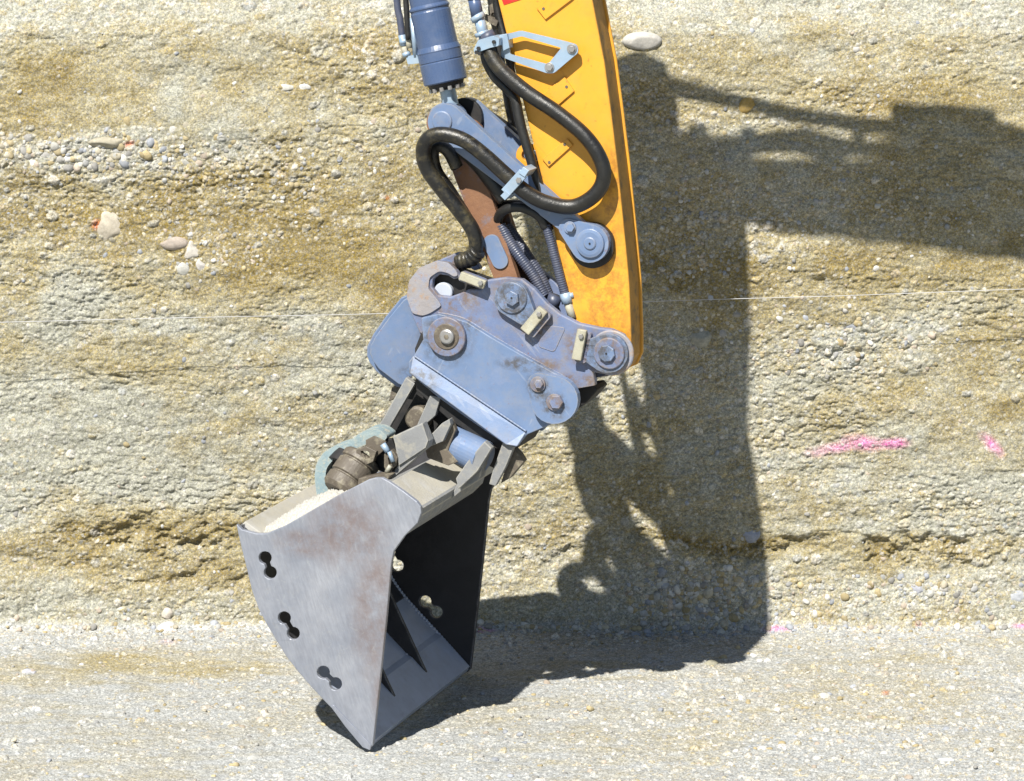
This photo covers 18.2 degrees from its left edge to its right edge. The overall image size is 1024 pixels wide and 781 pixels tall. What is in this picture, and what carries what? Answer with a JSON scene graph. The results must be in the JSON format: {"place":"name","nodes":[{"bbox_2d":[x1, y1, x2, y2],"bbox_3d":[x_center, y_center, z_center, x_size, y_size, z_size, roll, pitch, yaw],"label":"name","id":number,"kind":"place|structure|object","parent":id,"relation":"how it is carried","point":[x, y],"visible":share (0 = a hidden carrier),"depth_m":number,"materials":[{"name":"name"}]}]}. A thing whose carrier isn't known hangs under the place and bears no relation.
{"place":"outdoors","nodes":[
{"label":"outdoors","id":0,"kind":"place"},
{"bbox_2d":[0,0,1023,780],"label":"earth bank","id":1,"kind":"structure","parent":0,"point":[248,46],"depth_m":14.12,"materials":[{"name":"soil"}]},
{"bbox_2d":[88,137,122,147],"bbox_3d":[-1.774,-1.088,14.027,0.172,0.050,0.065,0,11,0],"label":"stone","id":2,"kind":"object","parent":1,"relation":"in","point":[108,142],"visible":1,"depth_m":14.00,"materials":[{"name":"grey stone"}]},
{"bbox_2d":[97,211,119,238],"bbox_3d":[-1.772,-0.725,14.093,0.127,0.136,0.045,0,11,0],"label":"stone","id":3,"kind":"object","parent":1,"relation":"on","point":[108,226],"visible":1,"depth_m":14.07,"materials":[{"name":"grey stone"}]},
{"bbox_2d":[158,621,173,631],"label":"stone","id":4,"kind":"object","parent":1,"relation":"on","point":[165,626],"visible":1,"depth_m":14.29,"materials":[{"name":"white stone"}]},
{"bbox_2d":[161,608,172,618],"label":"stone","id":5,"kind":"object","parent":1,"relation":"on","point":[167,613],"visible":1,"depth_m":14.31,"materials":[{"name":"beige stone"}]},
{"bbox_2d":[160,237,187,249],"bbox_3d":[-1.486,-0.647,14.079,0.126,0.061,0.052,0,11,0],"label":"stone","id":6,"kind":"object","parent":1,"relation":"on","point":[174,243],"visible":1,"depth_m":14.06,"materials":[{"name":"brown stone"}]},
{"bbox_2d":[177,262,188,274],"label":"stone","id":7,"kind":"object","parent":1,"relation":"on","point":[182,268],"visible":1,"depth_m":14.08,"materials":[{"name":"grey stone"}]},
{"bbox_2d":[184,241,198,258],"bbox_3d":[-1.411,-0.617,14.081,0.076,0.087,0.039,0,11,0],"label":"stone","id":8,"kind":"object","parent":1,"relation":"on","point":[191,251],"visible":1,"depth_m":14.07,"materials":[{"name":"grey stone"}]},
{"bbox_2d":[196,258,204,270],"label":"stone","id":9,"kind":"object","parent":1,"relation":"on","point":[200,265],"visible":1,"depth_m":14.08,"materials":[{"name":"grey stone"}]},
{"bbox_2d":[281,84,292,90],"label":"stone","id":10,"kind":"object","parent":1,"relation":"on","point":[286,87],"visible":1,"depth_m":13.99,"materials":[{"name":"grey stone"}]},
{"bbox_2d":[299,84,310,89],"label":"stone","id":11,"kind":"object","parent":1,"relation":"on","point":[304,86],"visible":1,"depth_m":14.00,"materials":[{"name":"grey stone"}]},
{"bbox_2d":[0,289,1020,322],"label":"string","id":12,"kind":"object","parent":1,"relation":"on","point":[642,301],"visible":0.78,"depth_m":13.90,"materials":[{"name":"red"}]},
{"bbox_2d":[622,32,661,49],"bbox_3d":[0.569,-1.530,13.991,0.174,0.080,0.072,0,11,0],"label":"stone","id":13,"kind":"object","parent":1,"relation":"on","point":[641,40],"visible":1,"depth_m":13.97,"materials":[{"name":"grey stone"}]},
{"bbox_2d":[691,330,711,347],"bbox_3d":[0.837,-0.230,14.152,0.100,0.084,0.050,0,11,0],"label":"stone","id":14,"kind":"object","parent":1,"relation":"on","point":[701,339],"visible":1,"depth_m":14.14,"materials":[{"name":"grey stone"}]},
{"bbox_2d":[738,98,754,112],"bbox_3d":[1.028,-1.248,14.014,0.075,0.068,0.032,0,11,0],"label":"stone","id":15,"kind":"object","parent":1,"relation":"on","point":[746,105],"visible":1,"depth_m":14.00,"materials":[{"name":"brown stone"}]},
{"bbox_2d":[743,530,759,542],"bbox_3d":[1.067,0.644,14.307,0.086,0.080,0.029,0,11,0],"label":"stone","id":16,"kind":"object","parent":1,"relation":"on","point":[751,537],"visible":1,"depth_m":14.30,"materials":[{"name":"grey stone"}]},
{"bbox_2d":[844,324,855,329],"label":"stone","id":17,"kind":"object","parent":1,"relation":"on","point":[852,326],"visible":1,"depth_m":14.13,"materials":[{"name":"grey stone"}]},
{"bbox_2d":[911,585,922,593],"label":"stone","id":18,"kind":"object","parent":1,"relation":"on","point":[917,589],"visible":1,"depth_m":14.31,"materials":[{"name":"white stone"}]},
{"bbox_2d":[1010,590,1023,601],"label":"stone","id":19,"kind":"object","parent":1,"relation":"on","point":[1018,596],"visible":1,"depth_m":14.31,"materials":[{"name":"white stone"}]},
{"bbox_2d":[0,628,1023,780],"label":"ground","id":20,"kind":"structure","parent":0,"point":[29,726],"depth_m":13.06,"materials":[{"name":"beige gravel"}]},
{"bbox_2d":[22,668,36,673],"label":"stone","id":21,"kind":"object","parent":20,"relation":"on","point":[26,670],"visible":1,"depth_m":13.63,"materials":[{"name":"white stone"}]},
{"bbox_2d":[247,754,259,759],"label":"stone","id":22,"kind":"object","parent":20,"relation":"on","point":[253,757],"visible":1,"depth_m":12.42,"materials":[{"name":"white stone"}]},
{"bbox_2d":[237,418,494,749],"bbox_3d":[-0.448,0.674,12.968,0.934,1.263,1.206,3,11,18],"label":"excavator bucket","id":23,"kind":"object","parent":20,"relation":"on","point":[374,649],"visible":0.97,"depth_m":12.53,"materials":[{"name":"metal"}]},
{"bbox_2d":[264,488,346,532],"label":"sand","id":24,"kind":"structure","parent":23,"relation":"in","point":[302,509],"depth_m":12.51,"materials":[{"name":"beige sand"}]},
{"bbox_2d":[367,252,633,485],"bbox_3d":[-0.022,-0.084,12.656,1.117,0.877,0.430,3,11,18],"label":"quick coupler","id":25,"kind":"object","parent":23,"relation":"attached to","point":[507,367],"visible":0.98,"depth_m":12.52,"materials":[{"name":"blue paint"}]},
{"bbox_2d":[393,0,642,375],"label":"excavator","id":26,"kind":"object","parent":25,"relation":"attached to","point":[566,176],"visible":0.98,"depth_m":12.38,"materials":[{"name":"yellow paint"}]},
{"bbox_2d":[704,659,717,664],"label":"stone","id":27,"kind":"object","parent":20,"relation":"on","point":[711,662],"visible":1,"depth_m":13.78,"materials":[{"name":"beige stone"}]},
{"bbox_2d":[819,693,829,697],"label":"stone","id":28,"kind":"object","parent":20,"relation":"on","point":[823,695],"visible":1,"depth_m":13.27,"materials":[{"name":"white stone"}]},
{"bbox_2d":[938,757,954,760],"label":"stone","id":29,"kind":"object","parent":20,"relation":"on","point":[946,759],"visible":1,"depth_m":12.41,"materials":[{"name":"white stone"}]}
]}

